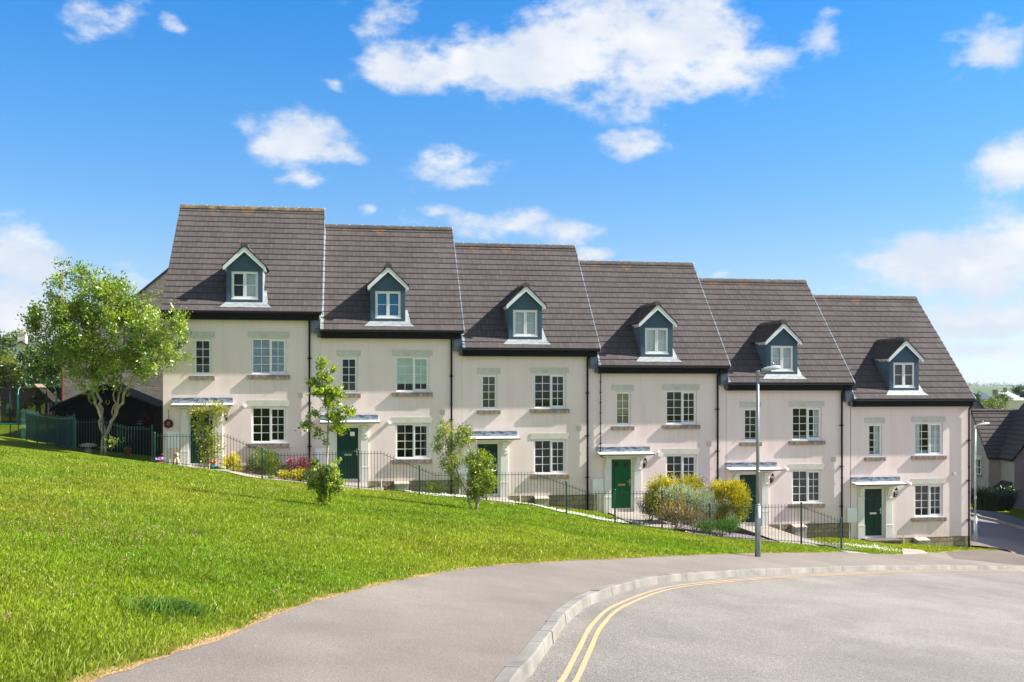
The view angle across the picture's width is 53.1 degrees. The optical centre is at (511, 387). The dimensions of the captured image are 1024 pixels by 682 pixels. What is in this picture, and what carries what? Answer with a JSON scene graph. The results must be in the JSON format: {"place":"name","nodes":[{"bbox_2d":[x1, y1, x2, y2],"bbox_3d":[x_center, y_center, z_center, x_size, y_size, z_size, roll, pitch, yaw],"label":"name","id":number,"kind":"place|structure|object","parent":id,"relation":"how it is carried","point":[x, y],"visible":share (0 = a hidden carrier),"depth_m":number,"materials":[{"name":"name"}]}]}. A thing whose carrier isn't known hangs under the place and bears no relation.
{"place":"outdoors","nodes":[
{"label":"outdoors","id":0,"kind":"place"},
{"bbox_2d":[123,446,130,454],"bbox_3d":[-14.119,2.321,37.600,0.301,0.322,0.334,0,0,-30],"label":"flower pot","id":1,"kind":"object","parent":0,"point":[127,450],"visible":0.71,"depth_m":37.52,"materials":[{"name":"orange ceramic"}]},
{"bbox_2d":[141,403,149,421],"bbox_3d":[-14.325,1.004,40.000,0.369,0.748,0.365,0,0,-9],"label":"hanging ball","id":2,"kind":"object","parent":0,"point":[143,417],"visible":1,"depth_m":39.98,"materials":[{"name":"black"}]},
{"bbox_2d":[190,467,231,471],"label":"garden path","id":3,"kind":"structure","parent":0,"point":[225,470],"depth_m":34.65,"materials":[{"name":"beige concrete"}]},
{"bbox_2d":[266,473,276,479],"bbox_3d":[-8.056,2.957,34.208,0.356,0.253,0.284,0,0,23],"label":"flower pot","id":4,"kind":"object","parent":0,"point":[271,475],"visible":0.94,"depth_m":34.17,"materials":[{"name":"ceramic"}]},
{"bbox_2d":[334,482,383,490],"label":"garden path","id":5,"kind":"structure","parent":0,"point":[352,484],"depth_m":35.44,"materials":[{"name":"beige concrete"}]},
{"bbox_2d":[476,497,533,506],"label":"garden path","id":6,"kind":"structure","parent":0,"point":[497,499],"depth_m":36.63,"materials":[{"name":"beige concrete"}]},
{"bbox_2d":[0,401,1023,681],"bbox_3d":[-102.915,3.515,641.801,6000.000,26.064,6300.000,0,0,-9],"label":"lawn","id":7,"kind":"structure","parent":0,"point":[32,445],"depth_m":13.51,"materials":[{"name":"green plant"}]},
{"bbox_2d":[0,348,27,400],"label":"background tree","id":8,"kind":"object","parent":7,"relation":"on","point":[7,373],"visible":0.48,"depth_m":62.67,"materials":[{"name":"green plant"}]},
{"bbox_2d":[0,327,27,347],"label":"background tree","id":9,"kind":"object","parent":7,"relation":"on","point":[12,335],"visible":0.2,"depth_m":111.28,"materials":[{"name":"green plant"}]},
{"bbox_2d":[0,341,35,373],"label":"background tree","id":10,"kind":"object","parent":7,"relation":"on","point":[18,358],"visible":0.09,"depth_m":67.85,"materials":[{"name":"green plant"}]},
{"bbox_2d":[0,331,42,351],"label":"background tree","id":11,"kind":"object","parent":7,"relation":"on","point":[7,340],"visible":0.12,"depth_m":109.53,"materials":[{"name":"green plant"}]},
{"bbox_2d":[2,330,45,369],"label":"house","id":12,"kind":"structure","parent":7,"relation":"on","point":[22,335],"depth_m":98.20,"materials":[{"name":"stone"}]},
{"bbox_2d":[0,387,60,424],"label":"trampoline","id":13,"kind":"object","parent":7,"relation":"on","point":[41,400],"visible":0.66,"depth_m":46.32,"materials":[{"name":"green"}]},
{"bbox_2d":[14,340,54,381],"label":"background tree","id":14,"kind":"object","parent":7,"relation":"on","point":[32,362],"visible":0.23,"depth_m":61.95,"materials":[{"name":"green plant"}]},
{"bbox_2d":[10,371,60,387],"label":"background tree","id":15,"kind":"object","parent":7,"relation":"on","point":[48,382],"visible":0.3,"depth_m":58.75,"materials":[{"name":"green plant"}]},
{"bbox_2d":[0,408,74,450],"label":"railing fence","id":16,"kind":"object","parent":7,"relation":"on","point":[56,430],"visible":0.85,"depth_m":40.77,"materials":[{"name":"green metal"}]},
{"bbox_2d":[30,384,45,387],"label":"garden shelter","id":17,"kind":"object","parent":7,"relation":"on","point":[37,385],"visible":0.08,"depth_m":55.71,"materials":[{"name":"brown wood"}]},
{"bbox_2d":[36,332,66,376],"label":"background tree","id":18,"kind":"object","parent":7,"relation":"on","point":[48,367],"visible":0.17,"depth_m":59.64,"materials":[{"name":"green plant"}]},
{"bbox_2d":[79,443,96,452],"bbox_3d":[-14.987,2.206,36.200,0.600,0.485,0.585,0,0,-9],"label":"staddle stone","id":19,"kind":"object","parent":7,"relation":"on","point":[86,445],"visible":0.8,"depth_m":36.08,"materials":[{"name":"stone"}]},
{"bbox_2d":[16,257,194,454],"bbox_3d":[-14.015,-1.071,35.319,6.831,7.065,3.484,0,0,34],"label":"leafy tree","id":20,"kind":"object","parent":7,"relation":"on","point":[89,317],"visible":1,"depth_m":34.99,"materials":[{"name":"green plant"}]},
{"bbox_2d":[49,384,162,455],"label":"timber shed","id":21,"kind":"structure","parent":7,"relation":"on","point":[131,412],"depth_m":40.57,"materials":[{"name":"wood"}]},
{"bbox_2d":[58,268,167,401],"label":"stone house","id":22,"kind":"structure","parent":7,"relation":"on","point":[153,386],"depth_m":46.03,"materials":[{"name":"stone"}]},
{"bbox_2d":[75,417,152,460],"bbox_3d":[-13.832,1.869,35.536,2.952,1.652,0.096,0,0,10],"label":"railing fence","id":23,"kind":"object","parent":7,"relation":"on","point":[92,450],"visible":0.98,"depth_m":35.57,"materials":[{"name":"metal"}]},
{"bbox_2d":[3,471,301,618],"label":"clover flowers","id":24,"kind":"object","parent":7,"relation":"on","point":[115,536],"visible":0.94,"depth_m":12.72,"materials":[{"name":"white plant"}]},
{"bbox_2d":[117,594,221,617],"bbox_3d":[-2.828,1.802,8.433,0.878,0.235,0.645,0,0,-9],"label":"grass tussock","id":25,"kind":"object","parent":7,"relation":"on","point":[184,606],"depth_m":8.37,"materials":[{"name":"green plant"}]},
{"bbox_2d":[160,204,324,480],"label":"terraced house","id":26,"kind":"structure","parent":7,"relation":"on","point":[244,284],"depth_m":36.20,"materials":[{"name":"paint"}]},
{"bbox_2d":[163,410,173,428],"bbox_3d":[-11.903,1.070,35.480,0.360,0.740,0.348,0,0,-9],"label":"hanging ball","id":27,"kind":"object","parent":26,"relation":"hanging from","point":[170,422],"visible":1,"depth_m":35.42,"materials":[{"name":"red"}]},
{"bbox_2d":[189,332,214,379],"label":"window","id":28,"kind":"structure","parent":26,"relation":"in","point":[198,374],"depth_m":35.75,"materials":[{"name":"white plastic"}]},
{"bbox_2d":[191,411,212,462],"bbox_3d":[-10.859,1.742,35.825,0.750,1.815,0.115,0,0,-9],"label":"door","id":29,"kind":"structure","parent":26,"relation":"in","point":[195,418],"depth_m":35.80,"materials":[{"name":"wood"}]},
{"bbox_2d":[247,331,289,378],"bbox_3d":[-8.578,-1.126,36.120,1.450,1.675,0.215,0,0,-9],"label":"window","id":30,"kind":"structure","parent":26,"relation":"in","point":[270,374],"depth_m":36.15,"materials":[{"name":"white plastic"}]},
{"bbox_2d":[247,400,289,447],"bbox_3d":[-8.577,1.288,36.113,1.450,1.675,0.200,0,0,-9],"label":"window","id":31,"kind":"structure","parent":26,"relation":"in","point":[271,443],"depth_m":36.12,"materials":[{"name":"white plastic"}]},
{"bbox_2d":[219,470,306,482],"bbox_3d":[-8.212,3.079,34.789,3.200,0.680,2.600,0,0,-9],"label":"gravel bed","id":32,"kind":"object","parent":7,"relation":"on","point":[245,474],"visible":0.42,"depth_m":34.45,"materials":[{"name":"beige gravel"}]},
{"bbox_2d":[221,452,244,470],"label":"yellow shrub","id":33,"kind":"object","parent":32,"relation":"on","point":[226,463],"visible":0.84,"depth_m":35.04,"materials":[{"name":"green plant"}]},
{"bbox_2d":[245,445,282,474],"bbox_3d":[-8.645,2.609,35.607,1.356,1.185,0.910,0,0,-9],"label":"round shrub","id":34,"kind":"object","parent":32,"relation":"on","point":[273,458],"visible":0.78,"depth_m":35.52,"materials":[{"name":"green plant"}]},
{"bbox_2d":[276,468,291,478],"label":"yellow shrub","id":35,"kind":"object","parent":32,"relation":"on","point":[287,474],"visible":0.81,"depth_m":34.70,"materials":[{"name":"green plant"}]},
{"bbox_2d":[287,467,306,480],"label":"yellow shrub","id":36,"kind":"object","parent":32,"relation":"on","point":[293,475],"visible":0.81,"depth_m":34.49,"materials":[{"name":"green plant"}]},
{"bbox_2d":[285,454,315,476],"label":"maroon shrub","id":37,"kind":"object","parent":32,"relation":"on","point":[306,464],"visible":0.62,"depth_m":35.50,"materials":[{"name":"red plant"}]},
{"bbox_2d":[299,469,315,481],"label":"rose bush","id":38,"kind":"object","parent":32,"relation":"on","point":[307,475],"visible":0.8,"depth_m":34.40,"materials":[{"name":"green plant"}]},
{"bbox_2d":[295,355,356,505],"bbox_3d":[-4.258,1.011,23.419,1.421,3.541,0.706,0,0,-1],"label":"young tree","id":39,"kind":"object","parent":7,"relation":"on","point":[326,488],"visible":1,"depth_m":23.34,"materials":[{"name":"green plant"}]},
{"bbox_2d":[315,224,464,494],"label":"terraced house","id":40,"kind":"structure","parent":7,"relation":"on","point":[392,329],"depth_m":36.98,"materials":[{"name":"paint"}]},
{"bbox_2d":[337,428,357,478],"bbox_3d":[-5.880,2.362,36.624,0.750,1.815,0.115,0,0,-9],"label":"door","id":41,"kind":"structure","parent":40,"relation":"in","point":[348,442],"depth_m":36.63,"materials":[{"name":"wood"}]},
{"bbox_2d":[336,350,360,397],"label":"window","id":42,"kind":"structure","parent":40,"relation":"in","point":[351,392],"depth_m":36.55,"materials":[{"name":"white plastic"}]},
{"bbox_2d":[392,350,432,396],"bbox_3d":[-3.598,-0.507,36.911,1.450,1.675,0.200,0,0,-9],"label":"window","id":43,"kind":"structure","parent":40,"relation":"in","point":[409,370],"depth_m":36.95,"materials":[{"name":"white plastic"}]},
{"bbox_2d":[392,417,432,463],"bbox_3d":[-3.601,1.906,36.933,1.450,1.675,0.244,0,0,-9],"label":"window","id":44,"kind":"structure","parent":40,"relation":"in","point":[420,459],"depth_m":36.92,"materials":[{"name":"white plastic"}]},
{"bbox_2d":[424,417,471,508],"bbox_3d":[-1.820,2.195,29.209,1.407,2.700,0.816,0,0,-9],"label":"young tree","id":45,"kind":"object","parent":7,"relation":"on","point":[450,444],"visible":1,"depth_m":29.17,"materials":[{"name":"green plant"}]},
{"bbox_2d":[452,422,502,509],"bbox_3d":[-0.972,2.261,29.213,1.462,2.554,0.881,0,0,-9],"label":"young tree","id":46,"kind":"object","parent":7,"relation":"on","point":[478,464],"visible":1,"depth_m":29.14,"materials":[{"name":"green plant"}]},
{"bbox_2d":[154,432,841,548],"bbox_3d":[-0.569,3.432,33.492,22.541,3.917,0.068,0,0,2],"label":"railing fence","id":47,"kind":"object","parent":7,"relation":"on","point":[502,474],"visible":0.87,"depth_m":33.45,"materials":[{"name":"black metal"}]},
{"bbox_2d":[68,550,966,681],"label":"dry grass edge","id":48,"kind":"object","parent":7,"relation":"on","point":[204,642],"visible":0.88,"depth_m":7.81,"materials":[{"name":"beige plant"}]},
{"bbox_2d":[455,242,600,510],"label":"terraced house","id":49,"kind":"structure","parent":7,"relation":"on","point":[531,348],"depth_m":37.77,"materials":[{"name":"paint"}]},
{"bbox_2d":[477,444,497,493],"bbox_3d":[-0.898,2.976,37.422,0.750,1.815,0.115,0,0,-9],"label":"door","id":50,"kind":"structure","parent":49,"relation":"in","point":[493,448],"depth_m":37.45,"materials":[{"name":"metal"}]},
{"bbox_2d":[477,368,500,413],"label":"window","id":51,"kind":"structure","parent":49,"relation":"in","point":[488,382],"depth_m":37.40,"materials":[{"name":"white plastic"}]},
{"bbox_2d":[530,367,568,412],"bbox_3d":[1.384,0.108,37.710,1.450,1.675,0.200,0,0,-9],"label":"window","id":52,"kind":"structure","parent":49,"relation":"in","point":[550,388],"depth_m":37.75,"materials":[{"name":"white plastic"}]},
{"bbox_2d":[530,433,568,478],"bbox_3d":[1.384,2.522,37.710,1.450,1.675,0.200,0,0,-9],"label":"window","id":53,"kind":"structure","parent":49,"relation":"in","point":[549,455],"depth_m":37.75,"materials":[{"name":"white plastic"}]},
{"bbox_2d":[410,490,647,523],"bbox_3d":[0.519,4.026,34.701,8.174,1.232,2.443,0,0,2],"label":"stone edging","id":54,"kind":"object","parent":7,"relation":"on","point":[562,511],"visible":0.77,"depth_m":34.15,"materials":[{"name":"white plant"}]},
{"bbox_2d":[635,489,665,520],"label":"rosemary bush","id":55,"kind":"object","parent":7,"relation":"on","point":[641,506],"visible":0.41,"depth_m":35.34,"materials":[{"name":"green plant"}]},
{"bbox_2d":[579,260,730,530],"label":"terraced house","id":56,"kind":"structure","parent":7,"relation":"on","point":[664,365],"depth_m":38.55,"materials":[{"name":"paint"}]},
{"bbox_2d":[612,459,630,507],"bbox_3d":[4.072,3.592,38.219,0.750,1.815,0.115,0,0,-9],"label":"door","id":57,"kind":"structure","parent":56,"relation":"in","point":[621,468],"depth_m":38.23,"materials":[{"name":"green wood"}]},
{"bbox_2d":[612,385,633,429],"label":"window","id":58,"kind":"structure","parent":56,"relation":"in","point":[622,392],"depth_m":38.20,"materials":[{"name":"white plastic"}]},
{"bbox_2d":[663,384,699,428],"bbox_3d":[6.353,0.724,38.514,1.450,1.675,0.215,0,0,-9],"label":"window","id":59,"kind":"structure","parent":56,"relation":"in","point":[677,402],"depth_m":38.54,"materials":[{"name":"white plastic"}]},
{"bbox_2d":[663,448,699,485],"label":"window","id":60,"kind":"structure","parent":56,"relation":"in","point":[677,463],"depth_m":38.56,"materials":[{"name":"white plastic"}]},
{"bbox_2d":[652,495,712,530],"bbox_3d":[5.468,4.010,32.972,1.806,1.258,1.146,0,0,-9],"label":"twiggy shrub","id":61,"kind":"object","parent":7,"relation":"on","point":[678,514],"visible":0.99,"depth_m":33.00,"materials":[{"name":"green plant"}]},
{"bbox_2d":[692,513,742,536],"bbox_3d":[6.569,4.388,32.635,1.696,0.919,0.885,0,0,-4],"label":"rosemary bush","id":62,"kind":"object","parent":7,"relation":"on","point":[707,529],"visible":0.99,"depth_m":32.59,"materials":[{"name":"green plant"}]},
{"bbox_2d":[663,521,776,541],"bbox_3d":[6.923,5.095,35.772,3.200,0.695,5.450,0,0,-9],"label":"slate bed","id":63,"kind":"object","parent":7,"relation":"on","point":[730,535],"visible":0.41,"depth_m":34.80,"materials":[{"name":"grey stone"}]},
{"bbox_2d":[641,470,708,524],"bbox_3d":[5.655,3.846,35.254,2.523,2.011,1.617,0,0,-9],"label":"conifer shrub","id":64,"kind":"object","parent":63,"relation":"on","point":[657,483],"visible":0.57,"depth_m":35.05,"materials":[{"name":"green plant"}]},
{"bbox_2d":[657,482,722,532],"bbox_3d":[5.809,3.959,33.647,2.226,1.714,0.945,0,0,9],"label":"silver shrub","id":65,"kind":"object","parent":63,"relation":"on","point":[690,493],"visible":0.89,"depth_m":33.55,"materials":[{"name":"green plant"}]},
{"bbox_2d":[704,476,752,534],"bbox_3d":[7.380,4.017,34.808,1.526,2.004,1.459,0,0,-39],"label":"conifer shrub","id":66,"kind":"object","parent":63,"relation":"on","point":[721,490],"visible":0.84,"depth_m":34.58,"materials":[{"name":"yellow plant"}]},
{"bbox_2d":[699,278,854,537],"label":"terraced house","id":67,"kind":"structure","parent":7,"relation":"on","point":[805,397],"depth_m":39.37,"materials":[{"name":"paint"}]},
{"bbox_2d":[740,475,755,521],"bbox_3d":[9.016,4.229,39.012,0.750,1.815,0.115,0,0,-9],"label":"door","id":68,"kind":"structure","parent":67,"relation":"in","point":[749,479],"depth_m":39.03,"materials":[{"name":"wood"}]},
{"bbox_2d":[740,402,761,445],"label":"window","id":69,"kind":"structure","parent":67,"relation":"in","point":[749,414],"depth_m":38.97,"materials":[{"name":"white plastic"}]},
{"bbox_2d":[789,401,824,444],"bbox_3d":[11.295,1.361,39.321,1.450,1.675,0.244,0,0,-9],"label":"window","id":70,"kind":"structure","parent":67,"relation":"in","point":[816,439],"depth_m":39.33,"materials":[{"name":"white plastic"}]},
{"bbox_2d":[789,464,824,507],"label":"window","id":71,"kind":"structure","parent":67,"relation":"in","point":[806,484],"depth_m":39.34,"materials":[{"name":"white plastic"}]},
{"bbox_2d":[807,538,855,549],"bbox_3d":[11.045,5.519,36.281,1.500,0.512,5.750,0,0,-9],"label":"slate bed","id":72,"kind":"object","parent":7,"relation":"on","point":[830,543],"visible":0.38,"depth_m":35.23,"materials":[{"name":"grey stone"}]},
{"bbox_2d":[826,542,902,550],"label":"daisies","id":73,"kind":"object","parent":7,"relation":"on","point":[872,546],"visible":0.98,"depth_m":35.96,"materials":[{"name":"white plant"}]},
{"bbox_2d":[813,294,976,547],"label":"terraced house","id":74,"kind":"structure","parent":7,"relation":"on","point":[914,398],"depth_m":40.14,"materials":[{"name":"paint"}]},
{"bbox_2d":[865,489,880,535],"bbox_3d":[14.021,4.854,39.815,0.750,1.815,0.115,0,0,-9],"label":"door","id":75,"kind":"structure","parent":74,"relation":"in","point":[872,496],"depth_m":39.83,"materials":[{"name":"wood"}]},
{"bbox_2d":[864,417,885,460],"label":"window","id":76,"kind":"structure","parent":74,"relation":"in","point":[877,455],"depth_m":39.78,"materials":[{"name":"white plastic"}]},
{"bbox_2d":[911,417,946,459],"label":"window","id":77,"kind":"structure","parent":74,"relation":"in","point":[934,430],"depth_m":40.15,"materials":[{"name":"white plastic"}]},
{"bbox_2d":[911,478,946,521],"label":"window","id":78,"kind":"structure","parent":74,"relation":"in","point":[928,496],"depth_m":40.14,"materials":[{"name":"white plastic"}]},
{"bbox_2d":[971,393,984,408],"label":"stone gable house","id":79,"kind":"structure","parent":7,"relation":"on","point":[977,404],"depth_m":84.21,"materials":[{"name":"stone"}]},
{"bbox_2d":[974,421,989,541],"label":"street lamp","id":80,"kind":"object","parent":7,"relation":"on","point":[975,496],"visible":0.93,"depth_m":43.17,"materials":[{"name":"metal"}]},
{"bbox_2d":[974,393,990,408],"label":"house","id":81,"kind":"structure","parent":7,"relation":"on","point":[984,396],"depth_m":151.49,"materials":[{"name":"blue stone"}]},
{"bbox_2d":[980,397,1007,408],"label":"background tree","id":82,"kind":"object","parent":7,"relation":"on","point":[991,403],"visible":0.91,"depth_m":119.89,"materials":[{"name":"green plant"}]},
{"bbox_2d":[976,483,1016,493],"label":"garden bush","id":83,"kind":"object","parent":7,"relation":"on","point":[998,488],"visible":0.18,"depth_m":68.02,"materials":[{"name":"green plant"}]},
{"bbox_2d":[970,403,1023,508],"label":"corner house","id":84,"kind":"structure","parent":7,"relation":"on","point":[999,450],"depth_m":72.63,"materials":[{"name":"tile"}]},
{"bbox_2d":[973,455,981,476],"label":"window","id":85,"kind":"structure","parent":84,"relation":"in","point":[978,461],"depth_m":73.54,"materials":[{"name":"white plastic"}]},
{"bbox_2d":[970,486,1023,511],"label":"hedge","id":86,"kind":"object","parent":7,"relation":"on","point":[992,501],"visible":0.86,"depth_m":61.33,"materials":[{"name":"green plant"}]},
{"bbox_2d":[989,388,1023,408],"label":"house","id":87,"kind":"structure","parent":7,"relation":"on","point":[1017,402],"depth_m":165.00,"materials":[{"name":"paint"}]},
{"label":"gravel bed","id":88,"kind":"structure","parent":7,"relation":"on","visible":0},
{"bbox_2d":[172,453,180,465],"bbox_3d":[-11.428,2.502,34.892,0.280,0.570,0.296,0,0,-9],"label":"dog statue","id":89,"kind":"object","parent":88,"relation":"on","point":[178,460],"visible":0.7,"depth_m":34.83,"materials":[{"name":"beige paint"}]},
{"bbox_2d":[189,399,231,469],"bbox_3d":[-10.049,1.583,34.161,1.492,2.464,0.861,0,0,-9],"label":"climbing plant","id":90,"kind":"object","parent":88,"relation":"on","point":[202,428],"visible":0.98,"depth_m":34.06,"materials":[{"name":"green plant"}]},
{"bbox_2d":[0,0,1023,385],"label":"sky","id":91,"kind":"structure","parent":0,"point":[841,147],"materials":[{"name":"blue"}]},
{"bbox_2d":[93,550,1023,681],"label":"footpath","id":92,"kind":"structure","parent":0,"point":[481,624],"depth_m":9.03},
{"bbox_2d":[755,362,780,556],"bbox_3d":[5.927,1.743,23.722,0.614,4.640,0.167,0,0,-9],"label":"street lamp","id":93,"kind":"object","parent":92,"relation":"on","point":[758,509],"visible":0.98,"depth_m":23.67,"materials":[{"name":"metal"}]},
{"bbox_2d":[757,518,760,539],"bbox_3d":[5.699,3.263,23.634,0.090,0.500,0.009,0,0,-9],"label":"access door","id":94,"kind":"structure","parent":93,"relation":"in","point":[758,519],"depth_m":23.63,"materials":[{"name":"metal"}]},
{"bbox_2d":[946,550,1023,564],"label":"footpath patch","id":95,"kind":"object","parent":92,"relation":"on","point":[997,556],"visible":1,"depth_m":37.42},
{"bbox_2d":[609,511,689,532],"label":"garden path","id":96,"kind":"structure","parent":0,"point":[636,516],"depth_m":35.86,"materials":[{"name":"beige concrete"}]},
{"bbox_2d":[525,569,1023,681],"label":"road","id":97,"kind":"structure","parent":0,"point":[916,626],"depth_m":12.47,"materials":[{"name":"grey asphalt"}]},
{"bbox_2d":[493,565,1023,681],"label":"kerb","id":98,"kind":"structure","parent":97,"relation":"on","point":[523,665],"depth_m":13.89,"materials":[{"name":"concrete"}]},
{"bbox_2d":[572,571,946,681],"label":"road marking","id":99,"kind":"object","parent":97,"relation":"on","point":[577,677],"visible":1,"depth_m":11.08,"materials":[{"name":"yellow paint"}]},
{"bbox_2d":[557,570,1015,681],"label":"road marking","id":100,"kind":"object","parent":97,"relation":"on","point":[565,674],"visible":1,"depth_m":11.22,"materials":[{"name":"yellow paint"}]},
{"bbox_2d":[736,526,823,545],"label":"garden path","id":101,"kind":"structure","parent":0,"point":[773,533],"depth_m":36.63,"materials":[{"name":"beige concrete"}]},
{"bbox_2d":[902,548,926,553],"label":"garden path","id":102,"kind":"structure","parent":0,"point":[911,551],"depth_m":35.81,"materials":[{"name":"beige concrete"}]},
{"bbox_2d":[969,386,1016,394],"bbox_3d":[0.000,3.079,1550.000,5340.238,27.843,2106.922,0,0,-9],"label":"hill","id":103,"kind":"structure","parent":0,"point":[987,390],"depth_m":1741.63,"materials":[{"name":"green plant"}]},
{"bbox_2d":[967,381,1023,385],"bbox_3d":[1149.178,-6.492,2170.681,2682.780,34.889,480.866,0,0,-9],"label":"hilltop trees","id":104,"kind":"object","parent":103,"relation":"on","point":[970,384],"visible":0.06,"depth_m":2168.71,"materials":[{"name":"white plant"}]},
{"bbox_2d":[989,392,1013,403],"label":"background tree","id":105,"kind":"object","parent":103,"relation":"on","point":[1004,396],"visible":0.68,"depth_m":134.49,"materials":[{"name":"green plant"}]},
{"bbox_2d":[1009,384,1023,395],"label":"background tree","id":106,"kind":"object","parent":103,"relation":"on","point":[1018,391],"visible":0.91,"depth_m":179.49,"materials":[{"name":"green plant"}]},
{"bbox_2d":[970,516,1023,552],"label":"side road","id":107,"kind":"structure","parent":0,"point":[999,535],"depth_m":50.21,"materials":[{"name":"grey asphalt"}]},
{"bbox_2d":[970,513,1023,529],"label":"side kerb","id":108,"kind":"structure","parent":107,"relation":"on","point":[1000,521],"depth_m":53.35,"materials":[{"name":"concrete"}]},
{"bbox_2d":[970,509,1023,526],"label":"pavement","id":109,"kind":"structure","parent":0,"point":[1006,518],"depth_m":57.21,"materials":[{"name":"grey asphalt"}]},
{"bbox_2d":[971,541,1023,554],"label":"pavement","id":110,"kind":"structure","parent":0,"point":[976,543],"depth_m":42.03,"materials":[{"name":"grey concrete"}]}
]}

